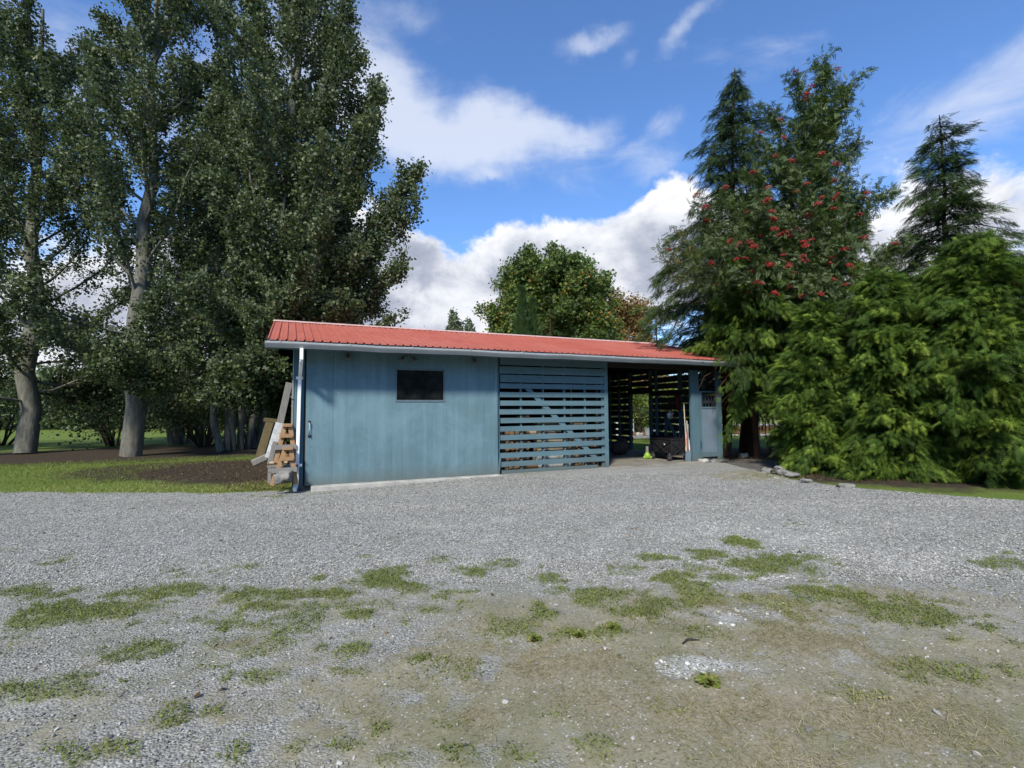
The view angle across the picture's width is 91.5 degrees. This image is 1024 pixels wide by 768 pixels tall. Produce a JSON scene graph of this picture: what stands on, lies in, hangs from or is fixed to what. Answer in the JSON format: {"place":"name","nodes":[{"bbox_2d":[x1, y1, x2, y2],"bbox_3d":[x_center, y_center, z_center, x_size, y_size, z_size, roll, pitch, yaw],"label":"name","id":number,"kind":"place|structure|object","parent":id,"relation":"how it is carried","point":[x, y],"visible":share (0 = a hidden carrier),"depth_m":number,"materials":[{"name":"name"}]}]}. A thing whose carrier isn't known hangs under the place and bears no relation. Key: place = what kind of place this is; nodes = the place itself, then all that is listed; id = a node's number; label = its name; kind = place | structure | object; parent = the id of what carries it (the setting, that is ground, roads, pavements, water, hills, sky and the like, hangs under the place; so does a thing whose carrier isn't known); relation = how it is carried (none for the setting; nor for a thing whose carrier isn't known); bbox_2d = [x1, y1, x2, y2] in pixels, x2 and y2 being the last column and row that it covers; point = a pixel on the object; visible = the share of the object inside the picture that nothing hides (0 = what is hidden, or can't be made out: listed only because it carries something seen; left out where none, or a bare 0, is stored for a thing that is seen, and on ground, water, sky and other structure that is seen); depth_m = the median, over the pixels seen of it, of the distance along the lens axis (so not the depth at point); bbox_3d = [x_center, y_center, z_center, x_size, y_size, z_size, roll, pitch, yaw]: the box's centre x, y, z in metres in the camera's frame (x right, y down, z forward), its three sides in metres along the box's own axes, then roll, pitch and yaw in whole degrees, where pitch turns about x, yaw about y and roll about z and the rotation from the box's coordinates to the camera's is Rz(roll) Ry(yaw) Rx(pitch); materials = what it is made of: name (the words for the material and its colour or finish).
{"place":"outdoors","nodes":[
{"label":"outdoors","id":0,"kind":"place"},
{"bbox_2d":[297,457,600,490],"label":"inside floor","id":1,"kind":"structure","parent":0,"point":[306,488],"depth_m":10.32,"materials":[{"name":"concrete"}]},
{"bbox_2d":[515,465,537,469],"bbox_3d":[0.332,2.062,12.597,0.616,0.166,0.286,1,-3,-24],"label":"wooden box","id":2,"kind":"object","parent":1,"relation":"on","point":[529,467],"visible":0.23,"depth_m":12.48,"materials":[{"name":"brown wood"}]},
{"bbox_2d":[499,384,598,465],"bbox_3d":[0.853,1.087,13.000,2.940,2.180,0.560,1,-3,-24],"label":"storage shelf","id":3,"kind":"object","parent":1,"relation":"on","point":[571,407],"visible":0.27,"depth_m":13.04,"materials":[{"name":"brown wood"}]},
{"bbox_2d":[568,422,587,424],"bbox_3d":[1.762,1.071,13.291,0.436,0.156,0.286,1,-3,-24],"label":"carton","id":4,"kind":"object","parent":3,"relation":"on","point":[577,423],"visible":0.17,"depth_m":13.15,"materials":[{"name":"cardboard"}]},
{"bbox_2d":[530,455,570,467],"bbox_3d":[0.999,1.988,13.019,0.950,0.380,0.450,1,-3,-24],"label":"wooden crate","id":5,"kind":"object","parent":1,"relation":"on","point":[550,457],"visible":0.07,"depth_m":12.81,"materials":[{"name":"grey wood"}]},
{"bbox_2d":[561,446,575,449],"bbox_3d":[1.489,1.680,13.134,0.296,0.266,0.286,1,-3,-24],"label":"carton","id":6,"kind":"object","parent":5,"relation":"on","point":[569,447],"visible":0.08,"depth_m":13.00,"materials":[{"name":"cardboard"}]},
{"bbox_2d":[0,461,1023,767],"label":"gravel driveway","id":7,"kind":"structure","parent":0,"point":[424,703],"depth_m":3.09,"materials":[{"name":"grey gravel"}]},
{"bbox_2d":[267,463,297,482],"bbox_3d":[-4.594,1.778,9.992,0.560,0.342,0.450,1,-3,-24],"label":"bench","id":8,"kind":"object","parent":7,"relation":"on","point":[269,467],"visible":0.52,"depth_m":9.73,"materials":[{"name":"grey wood"}]},
{"bbox_2d":[270,447,298,485],"bbox_3d":[-4.596,1.626,10.087,0.511,0.733,1.050,1,-3,-24],"label":"sawhorse","id":9,"kind":"object","parent":7,"relation":"on","point":[284,456],"visible":0.77,"depth_m":9.68,"materials":[{"name":"brown wood"}]},
{"bbox_2d":[271,423,295,462],"bbox_3d":[-4.694,1.206,10.309,0.482,0.759,1.050,1,-3,-24],"label":"sawhorse","id":10,"kind":"object","parent":9,"relation":"on","point":[278,448],"visible":0.82,"depth_m":9.88,"materials":[{"name":"brown wood"}]},
{"bbox_2d":[265,422,281,457],"bbox_3d":[-4.750,1.131,9.987,0.074,0.736,0.363,-3,-4,37],"label":"board","id":11,"kind":"object","parent":10,"relation":"on","point":[276,432],"visible":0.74,"depth_m":9.99,"materials":[{"name":"white wood"}]},
{"bbox_2d":[273,382,291,459],"bbox_3d":[-4.824,0.786,10.385,0.063,1.667,0.470,-3,-4,40],"label":"board","id":12,"kind":"object","parent":10,"relation":"on","point":[284,403],"visible":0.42,"depth_m":10.46,"materials":[{"name":"grey wood"}]},
{"bbox_2d":[0,472,1023,767],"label":"grass","id":13,"kind":"structure","parent":7,"relation":"on","point":[736,538],"depth_m":3.70,"materials":[{"name":"green plant"}]},
{"bbox_2d":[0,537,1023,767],"bbox_3d":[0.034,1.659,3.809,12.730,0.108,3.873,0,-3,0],"label":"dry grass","id":14,"kind":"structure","parent":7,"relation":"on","point":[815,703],"depth_m":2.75,"materials":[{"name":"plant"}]},
{"bbox_2d":[527,632,542,641],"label":"weed","id":15,"kind":"object","parent":7,"relation":"on","point":[535,636],"visible":1,"depth_m":3.21,"materials":[{"name":"green plant"}]},
{"bbox_2d":[572,629,586,638],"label":"weed","id":16,"kind":"object","parent":7,"relation":"on","point":[579,634],"visible":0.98,"depth_m":3.27,"materials":[{"name":"green plant"}]},
{"bbox_2d":[605,621,620,629],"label":"weed","id":17,"kind":"object","parent":7,"relation":"on","point":[611,624],"visible":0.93,"depth_m":3.38,"materials":[{"name":"green plant"}]},
{"bbox_2d":[682,638,699,643],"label":"twig","id":18,"kind":"object","parent":7,"relation":"on","point":[686,640],"visible":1,"depth_m":3.20,"materials":[{"name":"brown wood"}]},
{"bbox_2d":[695,672,720,688],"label":"weed","id":19,"kind":"object","parent":7,"relation":"on","point":[705,679],"visible":1,"depth_m":2.69,"materials":[{"name":"green plant"}]},
{"bbox_2d":[0,419,1023,499],"bbox_3d":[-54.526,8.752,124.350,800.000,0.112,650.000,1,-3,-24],"label":"ground","id":20,"kind":"structure","parent":0,"point":[156,446],"depth_m":13.84,"materials":[{"name":"green plant"}]},
{"bbox_2d":[0,18,47,377],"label":"poplar tree","id":21,"kind":"object","parent":20,"relation":"on","point":[2,366],"visible":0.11,"depth_m":21.03,"materials":[{"name":"green plant"}]},
{"bbox_2d":[0,356,84,445],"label":"undergrowth bush","id":22,"kind":"object","parent":20,"relation":"on","point":[10,421],"visible":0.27,"depth_m":24.52,"materials":[{"name":"green plant"}]},
{"bbox_2d":[0,0,172,453],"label":"poplar tree","id":23,"kind":"object","parent":20,"relation":"on","point":[19,86],"visible":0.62,"depth_m":19.40,"materials":[{"name":"green plant"}]},
{"bbox_2d":[8,352,205,450],"bbox_3d":[-19.081,0.749,24.000,8.384,4.484,7.834,-2,-3,22],"label":"undergrowth bush","id":24,"kind":"object","parent":20,"relation":"on","point":[103,430],"visible":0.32,"depth_m":21.90,"materials":[{"name":"green plant"}]},
{"bbox_2d":[0,0,251,456],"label":"poplar tree","id":25,"kind":"object","parent":20,"relation":"on","point":[137,366],"visible":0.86,"depth_m":17.33,"materials":[{"name":"green plant"}]},
{"bbox_2d":[0,364,257,429],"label":"woodland","id":26,"kind":"object","parent":20,"relation":"on","point":[59,424],"visible":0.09,"depth_m":49.65,"materials":[{"name":"green plant"}]},
{"bbox_2d":[0,454,284,492],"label":"grass","id":27,"kind":"structure","parent":20,"relation":"on","point":[214,486],"depth_m":11.96,"materials":[{"name":"green plant"}]},
{"bbox_2d":[114,59,238,444],"bbox_3d":[-15.818,-7.182,25.140,6.111,20.370,6.343,0,-3,-16],"label":"poplar tree","id":28,"kind":"object","parent":20,"relation":"on","point":[173,438],"visible":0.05,"depth_m":24.42,"materials":[{"name":"green plant"}]},
{"bbox_2d":[145,382,264,447],"bbox_3d":[-13.814,1.273,22.237,5.219,3.142,5.372,2,-4,-42],"label":"undergrowth bush","id":29,"kind":"object","parent":20,"relation":"on","point":[181,407],"visible":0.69,"depth_m":21.31,"materials":[{"name":"green plant"}]},
{"bbox_2d":[148,0,286,451],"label":"poplar tree","id":30,"kind":"object","parent":20,"relation":"on","point":[252,439],"visible":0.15,"depth_m":19.79,"materials":[{"name":"green plant"}]},
{"bbox_2d":[219,402,269,438],"bbox_3d":[-12.386,1.040,23.763,3.325,3.763,3.474,1,-3,-24],"label":"undergrowth bush","id":31,"kind":"object","parent":20,"relation":"on","point":[245,420],"visible":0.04,"depth_m":23.29,"materials":[{"name":"green plant"}]},
{"bbox_2d":[268,392,290,453],"bbox_3d":[-7.063,1.267,15.399,0.892,2.261,0.860,-1,-3,16],"label":"undergrowth bush","id":32,"kind":"object","parent":20,"relation":"on","point":[286,420],"visible":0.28,"depth_m":15.21,"materials":[{"name":"green plant"}]},
{"bbox_2d":[273,471,293,484],"bbox_3d":[-4.397,1.796,9.584,0.374,0.283,0.260,-1,-3,12],"label":"rock","id":33,"kind":"object","parent":20,"relation":"on","point":[280,477],"visible":0.99,"depth_m":9.50,"materials":[{"name":"grey stone"}]},
{"bbox_2d":[167,0,432,438],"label":"poplar tree","id":34,"kind":"object","parent":20,"relation":"on","point":[312,204],"visible":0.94,"depth_m":16.14,"materials":[{"name":"green plant"}]},
{"bbox_2d":[311,474,501,491],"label":"concrete curb","id":35,"kind":"structure","parent":20,"relation":"on","point":[318,488],"depth_m":10.49,"materials":[{"name":"grey concrete"}]},
{"bbox_2d":[445,307,460,330],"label":"distant tree","id":36,"kind":"object","parent":20,"relation":"on","point":[453,321],"visible":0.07,"depth_m":85.09,"materials":[{"name":"green plant"}]},
{"bbox_2d":[459,316,475,331],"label":"distant tree","id":37,"kind":"object","parent":20,"relation":"on","point":[469,325],"visible":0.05,"depth_m":84.81,"materials":[{"name":"green plant"}]},
{"bbox_2d":[265,320,749,491],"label":"storage shed","id":38,"kind":"structure","parent":20,"relation":"on","point":[383,403],"depth_m":11.61,"materials":[{"name":"blue wood"}]},
{"bbox_2d":[395,368,444,401],"bbox_3d":[-2.044,0.030,11.124,1.120,0.740,0.034,1,-3,-24],"label":"window","id":39,"kind":"structure","parent":38,"relation":"in","point":[411,385],"depth_m":11.12,"materials":[{"name":"black glass"}]},
{"bbox_2d":[667,411,673,419],"bbox_3d":[5.215,1.028,16.436,0.154,0.313,0.260,-3,-4,44],"label":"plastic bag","id":40,"kind":"object","parent":38,"relation":"hanging from","point":[670,415],"visible":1,"depth_m":16.40,"materials":[{"name":"plastic"}]},
{"bbox_2d":[675,393,680,410],"bbox_3d":[5.369,0.582,16.143,0.179,0.573,0.195,-1,-3,4],"label":"coat","id":41,"kind":"object","parent":38,"relation":"hanging from","point":[677,400],"visible":1,"depth_m":16.07,"materials":[{"name":"red fabric"}]},
{"bbox_2d":[16,452,1019,750],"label":"leaf litter","id":42,"kind":"object","parent":20,"relation":"on","point":[756,460],"visible":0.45,"depth_m":11.87,"materials":[{"name":"brown plant"}]},
{"bbox_2d":[251,418,276,465],"bbox_3d":[-5.435,1.259,10.985,0.518,1.029,0.510,1,-3,-24],"label":"timber post","id":43,"kind":"object","parent":42,"relation":"on","point":[260,457],"visible":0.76,"depth_m":10.90,"materials":[{"name":"brown wood"}]},
{"bbox_2d":[510,284,533,334],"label":"cypress tree","id":44,"kind":"object","parent":20,"relation":"on","point":[522,325],"visible":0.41,"depth_m":24.01,"materials":[{"name":"green plant"}]},
{"bbox_2d":[528,296,543,335],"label":"cypress tree","id":45,"kind":"object","parent":20,"relation":"on","point":[532,309],"visible":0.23,"depth_m":24.37,"materials":[{"name":"green plant"}]},
{"bbox_2d":[539,295,567,336],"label":"young fir","id":46,"kind":"object","parent":20,"relation":"on","point":[551,327],"visible":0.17,"depth_m":26.18,"materials":[{"name":"green plant"}]},
{"bbox_2d":[472,239,637,399],"bbox_3d":[2.346,-2.812,30.005,10.024,11.940,10.190,1,-3,-24],"label":"maple tree","id":47,"kind":"object","parent":20,"relation":"on","point":[576,287],"visible":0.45,"depth_m":27.84,"materials":[{"name":"green plant"}]},
{"bbox_2d":[608,319,625,410],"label":"maple tree","id":48,"kind":"object","parent":20,"relation":"on","point":[619,330],"visible":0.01,"depth_m":31.39,"materials":[{"name":"green plant"}]},
{"bbox_2d":[606,286,670,429],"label":"maple tree","id":49,"kind":"object","parent":20,"relation":"on","point":[630,328],"visible":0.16,"depth_m":32.82,"materials":[{"name":"green plant"}]},
{"bbox_2d":[616,387,669,432],"bbox_3d":[7.851,1.427,30.218,3.921,3.373,3.647,1,-3,-24],"label":"garden bush","id":50,"kind":"object","parent":20,"relation":"on","point":[638,399],"visible":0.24,"depth_m":29.94,"materials":[{"name":"green plant"}]},
{"bbox_2d":[608,415,678,434],"bbox_3d":[8.620,2.460,29.807,6.825,1.195,0.133,0,-3,-5],"label":"garden fence","id":51,"kind":"object","parent":20,"relation":"on","point":[633,422],"depth_m":29.62,"materials":[{"name":"brown wood"}]},
{"bbox_2d":[644,428,654,434],"bbox_3d":[7.878,2.686,28.192,0.760,0.420,0.260,1,-3,-24],"label":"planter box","id":52,"kind":"object","parent":20,"relation":"on","point":[646,431],"visible":0.41,"depth_m":28.03,"materials":[{"name":"white"}]},
{"bbox_2d":[611,304,688,435],"bbox_3d":[7.183,-0.298,24.300,5.690,7.086,5.495,-2,-3,23],"label":"young fir","id":53,"kind":"object","parent":20,"relation":"on","point":[644,407],"visible":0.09,"depth_m":24.14,"materials":[{"name":"green plant"}]},
{"bbox_2d":[662,381,689,424],"bbox_3d":[12.189,1.484,35.850,3.911,3.828,4.594,1,-3,-24],"label":"garden bush","id":54,"kind":"object","parent":20,"relation":"on","point":[672,396],"visible":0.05,"depth_m":35.22,"materials":[{"name":"green plant"}]},
{"bbox_2d":[665,216,777,452],"bbox_3d":[8.243,-1.347,18.049,5.958,9.887,6.626,1,-3,-24],"label":"cedar tree","id":55,"kind":"object","parent":20,"relation":"on","point":[746,439],"visible":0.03,"depth_m":17.37,"materials":[{"name":"green plant"}]},
{"bbox_2d":[627,68,849,455],"bbox_3d":[7.516,-4.317,16.208,6.949,13.296,7.801,-2,-4,27],"label":"hemlock tree","id":56,"kind":"object","parent":20,"relation":"on","point":[720,160],"visible":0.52,"depth_m":16.51,"materials":[{"name":"green plant"}]},
{"bbox_2d":[681,255,800,458],"bbox_3d":[7.287,-0.662,14.476,4.051,5.829,4.166,-3,-4,35],"label":"cedar tree","id":57,"kind":"object","parent":20,"relation":"on","point":[737,322],"visible":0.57,"depth_m":13.84,"materials":[{"name":"green plant"}]},
{"bbox_2d":[738,453,747,457],"bbox_3d":[7.298,2.262,15.707,0.315,0.204,0.321,0,-3,-7],"label":"rock","id":58,"kind":"object","parent":20,"relation":"on","point":[743,455],"visible":0.83,"depth_m":15.61,"materials":[{"name":"grey stone"}]},
{"bbox_2d":[732,425,776,433],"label":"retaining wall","id":59,"kind":"structure","parent":20,"relation":"on","point":[736,432],"depth_m":30.52,"materials":[{"name":"grey stone"}]},
{"bbox_2d":[760,467,771,472],"bbox_3d":[6.029,2.066,11.840,0.275,0.186,0.325,-3,-4,39],"label":"rock","id":60,"kind":"object","parent":20,"relation":"on","point":[765,470],"visible":0.7,"depth_m":11.74,"materials":[{"name":"grey stone"}]},
{"bbox_2d":[776,468,787,475],"bbox_3d":[6.248,2.049,11.432,0.274,0.203,0.371,1,-3,-18],"label":"rock","id":61,"kind":"object","parent":20,"relation":"on","point":[782,471],"visible":0.56,"depth_m":11.42,"materials":[{"name":"grey stone"}]},
{"bbox_2d":[651,44,921,338],"bbox_3d":[7.663,-4.113,13.791,7.435,12.619,2.972,0,-3,-11],"label":"rowan tree","id":62,"kind":"object","parent":20,"relation":"on","point":[814,127],"visible":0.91,"depth_m":13.79,"materials":[{"name":"green plant"}]},
{"bbox_2d":[783,471,799,477],"bbox_3d":[6.234,2.023,11.118,0.272,0.160,0.336,2,-4,-33],"label":"rock","id":63,"kind":"object","parent":20,"relation":"on","point":[789,473],"visible":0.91,"depth_m":11.05,"materials":[{"name":"grey stone"}]},
{"bbox_2d":[800,478,813,483],"bbox_3d":[5.951,1.987,10.065,0.228,0.177,0.274,-1,-3,11],"label":"rock","id":64,"kind":"object","parent":20,"relation":"on","point":[804,480],"visible":0.74,"depth_m":9.97,"materials":[{"name":"grey stone"}]},
{"bbox_2d":[754,296,864,478],"bbox_3d":[7.453,0.200,11.987,3.071,4.740,2.612,1,-3,-24],"label":"cedar shrub","id":65,"kind":"object","parent":20,"relation":"on","point":[812,363],"visible":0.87,"depth_m":11.67,"materials":[{"name":"green plant"}]},
{"bbox_2d":[798,183,880,347],"bbox_3d":[11.870,-1.981,17.271,5.958,11.370,6.626,-1,-3,7],"label":"cedar tree","id":66,"kind":"object","parent":20,"relation":"on","point":[859,263],"visible":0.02,"depth_m":17.66,"materials":[{"name":"green plant"}]},
{"bbox_2d":[836,483,855,487],"bbox_3d":[6.308,1.947,9.427,0.315,0.156,0.246,-2,-3,26],"label":"rock","id":67,"kind":"object","parent":20,"relation":"on","point":[844,485],"visible":0.73,"depth_m":9.36,"materials":[{"name":"grey stone"}]},
{"bbox_2d":[802,267,978,483],"bbox_3d":[8.364,0.000,11.258,3.284,5.349,3.118,-3,-4,44],"label":"cedar shrub","id":68,"kind":"object","parent":20,"relation":"on","point":[889,430],"visible":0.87,"depth_m":10.59,"materials":[{"name":"green plant"}]},
{"bbox_2d":[851,110,1023,315],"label":"hemlock tree","id":69,"kind":"object","parent":20,"relation":"on","point":[935,207],"visible":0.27,"depth_m":17.58,"materials":[{"name":"green plant"}]},
{"bbox_2d":[892,225,1023,490],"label":"cedar shrub","id":70,"kind":"object","parent":20,"relation":"on","point":[971,302],"visible":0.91,"depth_m":9.90,"materials":[{"name":"green plant"}]},
{"bbox_2d":[0,0,1023,398],"label":"sky","id":71,"kind":"structure","parent":0,"point":[574,123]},
{"bbox_2d":[536,430,560,432],"bbox_3d":[0.898,1.228,12.971,0.717,0.060,0.278,1,-3,-24],"label":"plank","id":72,"kind":"object","parent":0,"point":[545,431],"visible":0.56,"depth_m":12.86,"materials":[{"name":"wood"}]},
{"bbox_2d":[533,438,566,441],"bbox_3d":[0.994,1.459,12.984,0.872,0.062,0.273,1,-3,-24],"label":"plank","id":73,"kind":"object","parent":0,"point":[545,440],"visible":0.9,"depth_m":12.85,"materials":[{"name":"beige wood"}]},
{"bbox_2d":[633,436,649,438],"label":"garden path","id":74,"kind":"structure","parent":0,"point":[641,437],"depth_m":26.37,"materials":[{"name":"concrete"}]},
{"bbox_2d":[609,447,728,467],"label":"concrete floor","id":75,"kind":"structure","parent":0,"point":[632,458],"depth_m":14.57,"materials":[{"name":"grey concrete"}]},
{"bbox_2d":[611,438,628,454],"bbox_3d":[3.598,2.089,16.495,0.578,0.577,0.518,-3,-4,38],"label":"sack","id":76,"kind":"object","parent":75,"relation":"on","point":[620,447],"visible":1,"depth_m":16.34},
{"bbox_2d":[643,446,651,458],"bbox_3d":[4.060,2.064,15.010,0.249,0.380,0.202,1,-3,-24],"label":"garden sprayer","id":77,"kind":"object","parent":75,"relation":"on","point":[647,455],"visible":1,"depth_m":14.96,"materials":[{"name":"plastic"}]},
{"bbox_2d":[650,435,685,460],"bbox_3d":[4.668,1.863,14.773,0.703,0.745,1.068,1,-3,-24],"label":"folding wagon","id":78,"kind":"object","parent":75,"relation":"on","point":[668,446],"visible":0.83,"depth_m":14.47,"materials":[{"name":"black fabric"}]},
{"bbox_2d":[683,404,686,460],"bbox_3d":[5.026,1.403,14.393,0.301,1.624,0.125,1,-3,-24],"label":"rake","id":79,"kind":"object","parent":75,"relation":"on","point":[685,429],"visible":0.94,"depth_m":14.40,"materials":[{"name":"wood"}]},
{"bbox_2d":[685,421,689,452],"bbox_3d":[5.098,1.643,14.479,0.145,1.150,0.145,1,-3,-24],"label":"furled parasol","id":80,"kind":"object","parent":75,"relation":"on","point":[687,440],"visible":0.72,"depth_m":14.45,"materials":[{"name":"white fabric"}]},
{"bbox_2d":[685,424,690,460],"bbox_3d":[5.064,1.689,14.342,0.143,1.062,0.207,-2,-4,29],"label":"shovel","id":81,"kind":"object","parent":75,"relation":"on","point":[688,456],"visible":1,"depth_m":14.32,"materials":[{"name":"grey metal"}]},
{"bbox_2d":[639,414,778,423],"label":"lawn","id":82,"kind":"structure","parent":0,"point":[760,420],"depth_m":37.31,"materials":[{"name":"green plant"}]},
{"bbox_2d":[722,458,827,472],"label":"path","id":83,"kind":"structure","parent":0,"point":[754,465],"depth_m":13.51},
{"bbox_3d":[0.988,1.760,12.978,0.839,0.063,0.278,1,-3,-24],"label":"plank","id":84,"kind":"object","parent":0,"visible":0},
{"bbox_2d":[533,447,562,450],"bbox_3d":[0.987,1.681,12.993,0.864,0.057,0.260,1,-4,-27],"label":"plank","id":85,"kind":"object","parent":84,"relation":"on","point":[549,448],"visible":0.78,"depth_m":12.89,"materials":[{"name":"beige wood"}]},
{"bbox_3d":[0.967,1.158,13.011,0.826,0.057,0.283,1,-3,-24],"label":"plank","id":86,"kind":"object","parent":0,"visible":0},
{"bbox_2d":[531,424,559,425],"bbox_3d":[0.955,1.082,13.041,0.895,0.058,0.260,1,-4,-27],"label":"plank","id":87,"kind":"object","parent":86,"relation":"on","point":[544,424],"visible":0.3,"depth_m":12.93,"materials":[{"name":"brown wood"}]},
{"bbox_2d":[533,422,558,423],"bbox_3d":[0.968,1.011,13.026,0.839,0.061,0.260,1,-4,-27],"label":"plank","id":88,"kind":"object","parent":87,"relation":"on","point":[548,423],"visible":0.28,"depth_m":12.88,"materials":[{"name":"brown wood"}]},
{"bbox_3d":[-4.674,1.555,9.983,0.320,0.032,0.285,1,-3,-24],"label":"offcut","id":89,"kind":"object","parent":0,"visible":0},
{"bbox_2d":[267,441,277,463],"bbox_3d":[-4.759,1.371,9.898,0.064,0.467,0.202,-2,-4,29],"label":"board","id":90,"kind":"object","parent":89,"relation":"on","point":[271,456],"visible":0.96,"depth_m":9.88,"materials":[{"name":"grey wood"}]}
]}

